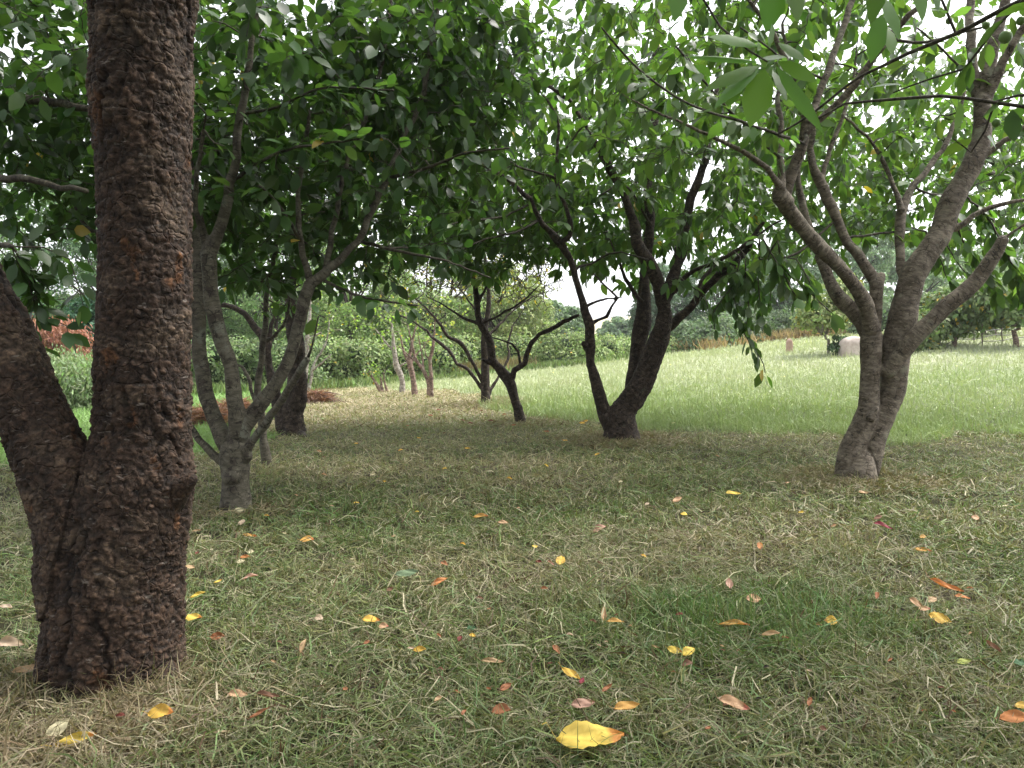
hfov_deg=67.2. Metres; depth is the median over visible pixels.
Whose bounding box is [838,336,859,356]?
boulder
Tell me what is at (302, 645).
fallen leaf
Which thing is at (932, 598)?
fallen leaf
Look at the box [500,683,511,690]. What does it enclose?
fallen leaf
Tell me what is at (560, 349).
hedge
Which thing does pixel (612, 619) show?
fallen leaf
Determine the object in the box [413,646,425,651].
fallen leaf
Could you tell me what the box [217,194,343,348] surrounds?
background tree
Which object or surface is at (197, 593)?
fallen leaf
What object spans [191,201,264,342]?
background tree
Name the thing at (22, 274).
apple tree
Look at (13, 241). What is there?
background tree
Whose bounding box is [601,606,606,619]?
fallen leaf
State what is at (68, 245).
background tree
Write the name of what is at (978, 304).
orchard tree
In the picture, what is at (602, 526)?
fallen leaf
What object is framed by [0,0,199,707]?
cherry tree
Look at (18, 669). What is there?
fallen leaf
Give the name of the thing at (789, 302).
background tree
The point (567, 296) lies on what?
sky
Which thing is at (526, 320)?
background tree
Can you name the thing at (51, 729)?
fallen leaf
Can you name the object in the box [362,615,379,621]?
fallen leaf
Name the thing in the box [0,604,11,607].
fallen leaf
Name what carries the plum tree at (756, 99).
on the ground at (700, 457)
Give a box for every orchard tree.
[339,295,431,392]
[365,288,451,394]
[389,289,469,396]
[883,308,952,352]
[919,292,940,343]
[922,279,987,346]
[958,273,1023,346]
[969,320,1016,333]
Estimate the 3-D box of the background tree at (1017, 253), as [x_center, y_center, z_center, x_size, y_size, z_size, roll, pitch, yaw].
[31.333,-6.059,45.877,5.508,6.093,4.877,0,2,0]
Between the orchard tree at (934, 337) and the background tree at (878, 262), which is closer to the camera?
the orchard tree at (934, 337)
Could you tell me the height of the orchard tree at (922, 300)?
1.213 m
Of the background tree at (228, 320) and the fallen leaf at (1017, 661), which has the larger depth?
the background tree at (228, 320)
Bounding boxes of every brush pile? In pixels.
[191,395,271,427]
[307,386,347,403]
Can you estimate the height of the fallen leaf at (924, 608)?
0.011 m
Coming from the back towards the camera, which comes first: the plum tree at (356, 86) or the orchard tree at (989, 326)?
the orchard tree at (989, 326)
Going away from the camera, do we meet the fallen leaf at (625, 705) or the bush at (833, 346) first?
the fallen leaf at (625, 705)
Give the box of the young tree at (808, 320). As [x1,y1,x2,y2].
[789,273,863,353]
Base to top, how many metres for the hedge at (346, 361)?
1.707 m
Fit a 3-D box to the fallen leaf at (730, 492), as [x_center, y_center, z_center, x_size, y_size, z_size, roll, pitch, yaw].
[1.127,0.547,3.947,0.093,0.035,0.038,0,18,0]
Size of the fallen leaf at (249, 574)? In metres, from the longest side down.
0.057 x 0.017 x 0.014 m
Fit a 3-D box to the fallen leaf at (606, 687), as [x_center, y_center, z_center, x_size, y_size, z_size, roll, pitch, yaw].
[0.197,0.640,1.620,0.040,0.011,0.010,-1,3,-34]
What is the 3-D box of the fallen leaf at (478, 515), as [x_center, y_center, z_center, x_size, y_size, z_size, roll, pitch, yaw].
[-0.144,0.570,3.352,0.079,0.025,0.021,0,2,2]
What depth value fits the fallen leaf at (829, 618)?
2.03 m
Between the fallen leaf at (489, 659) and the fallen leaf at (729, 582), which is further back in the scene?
the fallen leaf at (729, 582)
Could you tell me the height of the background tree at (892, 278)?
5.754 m
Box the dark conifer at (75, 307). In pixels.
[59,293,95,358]
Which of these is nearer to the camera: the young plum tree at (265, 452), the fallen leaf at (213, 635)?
the fallen leaf at (213, 635)
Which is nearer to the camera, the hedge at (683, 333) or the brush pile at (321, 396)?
the brush pile at (321, 396)
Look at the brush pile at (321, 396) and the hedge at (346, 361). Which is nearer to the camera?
the brush pile at (321, 396)
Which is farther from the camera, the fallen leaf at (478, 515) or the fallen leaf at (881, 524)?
the fallen leaf at (478, 515)
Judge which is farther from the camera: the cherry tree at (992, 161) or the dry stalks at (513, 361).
the dry stalks at (513, 361)
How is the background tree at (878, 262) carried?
on the ground at (700, 457)
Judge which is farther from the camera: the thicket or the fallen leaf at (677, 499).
the thicket
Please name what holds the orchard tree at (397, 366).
on the ground at (700, 457)
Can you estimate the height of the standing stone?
0.462 m
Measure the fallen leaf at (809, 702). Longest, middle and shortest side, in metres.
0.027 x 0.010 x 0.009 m
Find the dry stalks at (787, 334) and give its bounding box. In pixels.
[671,328,847,351]
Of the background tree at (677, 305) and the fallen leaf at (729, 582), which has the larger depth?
the background tree at (677, 305)
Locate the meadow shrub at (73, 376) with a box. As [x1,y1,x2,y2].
[45,343,92,410]
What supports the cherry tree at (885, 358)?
on the ground at (700, 457)
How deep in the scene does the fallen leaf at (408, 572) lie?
2.42 m
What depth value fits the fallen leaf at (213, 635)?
1.92 m
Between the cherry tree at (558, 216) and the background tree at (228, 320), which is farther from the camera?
the background tree at (228, 320)
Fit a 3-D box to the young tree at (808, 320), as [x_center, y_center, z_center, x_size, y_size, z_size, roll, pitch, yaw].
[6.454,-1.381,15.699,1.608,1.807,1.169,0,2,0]
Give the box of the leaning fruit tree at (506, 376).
[377,158,579,422]
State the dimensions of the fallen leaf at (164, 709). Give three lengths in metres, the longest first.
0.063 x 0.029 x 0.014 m
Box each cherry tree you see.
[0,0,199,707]
[82,36,555,437]
[365,1,885,439]
[463,0,1023,479]
[722,55,1023,272]
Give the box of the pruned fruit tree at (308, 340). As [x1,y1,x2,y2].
[261,282,350,391]
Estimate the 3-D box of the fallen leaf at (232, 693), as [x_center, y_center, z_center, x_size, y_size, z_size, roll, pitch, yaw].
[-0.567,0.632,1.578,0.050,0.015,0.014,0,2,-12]
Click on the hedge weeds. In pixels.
(327, 383)
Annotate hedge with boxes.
[81,333,330,394]
[313,330,478,381]
[458,327,677,364]
[651,298,891,352]
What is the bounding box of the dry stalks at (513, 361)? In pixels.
[432,355,538,373]
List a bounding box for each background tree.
[0,173,96,319]
[26,192,97,332]
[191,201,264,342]
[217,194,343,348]
[283,204,420,347]
[367,211,491,347]
[451,260,559,343]
[539,299,584,335]
[595,316,631,343]
[626,262,706,334]
[677,248,774,326]
[753,247,825,316]
[814,202,895,308]
[882,231,955,309]
[924,246,1008,290]
[1010,239,1023,263]
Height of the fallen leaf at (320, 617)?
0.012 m
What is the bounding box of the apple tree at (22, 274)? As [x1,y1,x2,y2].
[0,0,381,360]
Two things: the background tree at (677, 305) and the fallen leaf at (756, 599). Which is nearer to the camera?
the fallen leaf at (756, 599)
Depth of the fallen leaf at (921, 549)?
2.81 m
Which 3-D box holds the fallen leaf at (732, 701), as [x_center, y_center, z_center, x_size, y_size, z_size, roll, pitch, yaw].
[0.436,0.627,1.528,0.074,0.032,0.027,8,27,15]
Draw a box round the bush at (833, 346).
[827,335,848,355]
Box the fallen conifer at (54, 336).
[33,312,93,359]
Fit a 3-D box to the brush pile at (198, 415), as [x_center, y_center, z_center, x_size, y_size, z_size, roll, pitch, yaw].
[-3.154,0.355,8.307,1.032,0.492,1.559,0,2,0]
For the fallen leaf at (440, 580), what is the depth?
2.37 m
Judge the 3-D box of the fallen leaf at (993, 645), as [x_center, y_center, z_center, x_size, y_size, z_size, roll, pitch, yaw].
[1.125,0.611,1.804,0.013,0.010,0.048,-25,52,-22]
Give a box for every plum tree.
[0,0,553,515]
[194,96,391,465]
[668,0,1023,156]
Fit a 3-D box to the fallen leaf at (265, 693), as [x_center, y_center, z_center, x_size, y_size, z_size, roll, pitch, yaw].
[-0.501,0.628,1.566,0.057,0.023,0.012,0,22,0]
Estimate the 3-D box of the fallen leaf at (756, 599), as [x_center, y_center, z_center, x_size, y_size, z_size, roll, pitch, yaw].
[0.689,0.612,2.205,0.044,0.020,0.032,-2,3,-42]
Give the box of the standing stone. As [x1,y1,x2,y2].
[786,339,792,351]
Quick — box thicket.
[31,285,580,357]
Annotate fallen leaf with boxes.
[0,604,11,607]
[0,635,24,645]
[4,664,34,672]
[41,731,95,747]
[43,718,69,738]
[143,703,173,717]
[186,613,201,620]
[187,591,204,597]
[210,632,223,639]
[222,689,247,696]
[234,507,244,511]
[243,573,257,579]
[243,707,269,718]
[251,689,279,696]
[299,535,313,541]
[299,639,305,652]
[314,614,322,619]
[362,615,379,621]
[378,622,387,627]
[393,569,418,575]
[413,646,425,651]
[427,578,446,585]
[473,513,487,517]
[477,657,503,662]
[490,703,510,713]
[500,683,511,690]
[542,720,623,748]
[552,645,559,653]
[556,555,564,564]
[558,662,580,679]
[566,698,594,707]
[593,524,605,532]
[600,684,611,691]
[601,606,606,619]
[606,617,623,621]
[609,701,639,709]
[667,646,681,653]
[671,497,681,502]
[681,646,694,655]
[682,659,692,665]
[713,619,749,624]
[714,691,749,709]
[726,491,740,494]
[726,578,732,587]
[746,594,760,602]
[758,630,779,635]
[807,697,811,705]
[824,615,838,624]
[872,520,892,528]
[909,597,921,606]
[915,547,930,550]
[919,606,930,610]
[926,573,963,591]
[928,596,936,602]
[929,612,951,623]
[952,593,969,598]
[955,658,970,663]
[983,636,1001,652]
[995,709,1023,722]
[1011,658,1023,665]
[1014,701,1023,707]
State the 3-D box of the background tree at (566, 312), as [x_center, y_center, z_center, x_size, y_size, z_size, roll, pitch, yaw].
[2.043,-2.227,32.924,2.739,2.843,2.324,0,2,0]
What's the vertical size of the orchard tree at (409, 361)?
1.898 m
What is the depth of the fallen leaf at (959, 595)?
2.21 m
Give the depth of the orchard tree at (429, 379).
12.05 m
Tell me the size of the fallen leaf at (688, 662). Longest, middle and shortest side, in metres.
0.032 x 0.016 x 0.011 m
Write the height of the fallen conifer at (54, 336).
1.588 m
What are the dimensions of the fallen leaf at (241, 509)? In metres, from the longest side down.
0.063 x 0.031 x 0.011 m
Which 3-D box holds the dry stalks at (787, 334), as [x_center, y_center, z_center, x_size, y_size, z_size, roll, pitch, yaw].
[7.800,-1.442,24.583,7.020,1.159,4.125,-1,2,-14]
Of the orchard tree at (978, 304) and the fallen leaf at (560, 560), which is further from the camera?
the orchard tree at (978, 304)
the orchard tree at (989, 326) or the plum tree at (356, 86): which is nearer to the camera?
the plum tree at (356, 86)
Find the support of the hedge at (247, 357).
on the ground at (700, 457)
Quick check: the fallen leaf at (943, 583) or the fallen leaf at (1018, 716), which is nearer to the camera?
the fallen leaf at (1018, 716)
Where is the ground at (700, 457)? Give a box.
[0,315,1023,767]
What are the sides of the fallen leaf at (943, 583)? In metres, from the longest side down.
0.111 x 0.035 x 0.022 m
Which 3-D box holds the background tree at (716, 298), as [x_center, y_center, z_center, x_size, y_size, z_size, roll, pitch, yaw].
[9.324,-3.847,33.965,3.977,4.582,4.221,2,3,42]
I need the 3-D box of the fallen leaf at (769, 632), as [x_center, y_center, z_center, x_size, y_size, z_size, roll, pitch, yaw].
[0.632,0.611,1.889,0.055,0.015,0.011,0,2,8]
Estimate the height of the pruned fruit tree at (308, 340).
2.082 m
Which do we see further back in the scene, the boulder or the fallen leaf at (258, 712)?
the boulder
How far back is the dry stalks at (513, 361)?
19.56 m
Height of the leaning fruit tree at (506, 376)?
2.996 m
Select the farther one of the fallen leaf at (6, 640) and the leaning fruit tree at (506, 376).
the leaning fruit tree at (506, 376)
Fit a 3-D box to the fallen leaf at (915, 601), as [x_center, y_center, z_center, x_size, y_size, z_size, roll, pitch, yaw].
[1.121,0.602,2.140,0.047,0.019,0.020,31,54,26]
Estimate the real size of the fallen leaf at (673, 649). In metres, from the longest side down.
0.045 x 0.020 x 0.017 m
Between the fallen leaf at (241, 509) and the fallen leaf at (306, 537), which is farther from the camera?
the fallen leaf at (241, 509)
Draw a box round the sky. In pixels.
[0,0,1023,318]
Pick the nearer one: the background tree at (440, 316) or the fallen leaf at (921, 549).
the fallen leaf at (921, 549)
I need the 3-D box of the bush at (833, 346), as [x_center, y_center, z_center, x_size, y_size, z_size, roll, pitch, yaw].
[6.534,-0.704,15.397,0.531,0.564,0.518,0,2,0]
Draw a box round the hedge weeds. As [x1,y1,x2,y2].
[192,352,628,394]
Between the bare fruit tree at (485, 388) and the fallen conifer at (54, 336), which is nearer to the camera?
the bare fruit tree at (485, 388)
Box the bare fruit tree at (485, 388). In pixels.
[323,207,562,402]
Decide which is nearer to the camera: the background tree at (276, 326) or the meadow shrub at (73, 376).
the meadow shrub at (73, 376)
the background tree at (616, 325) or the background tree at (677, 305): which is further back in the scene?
the background tree at (616, 325)
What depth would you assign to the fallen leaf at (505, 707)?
1.49 m
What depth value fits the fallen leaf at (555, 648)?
1.84 m

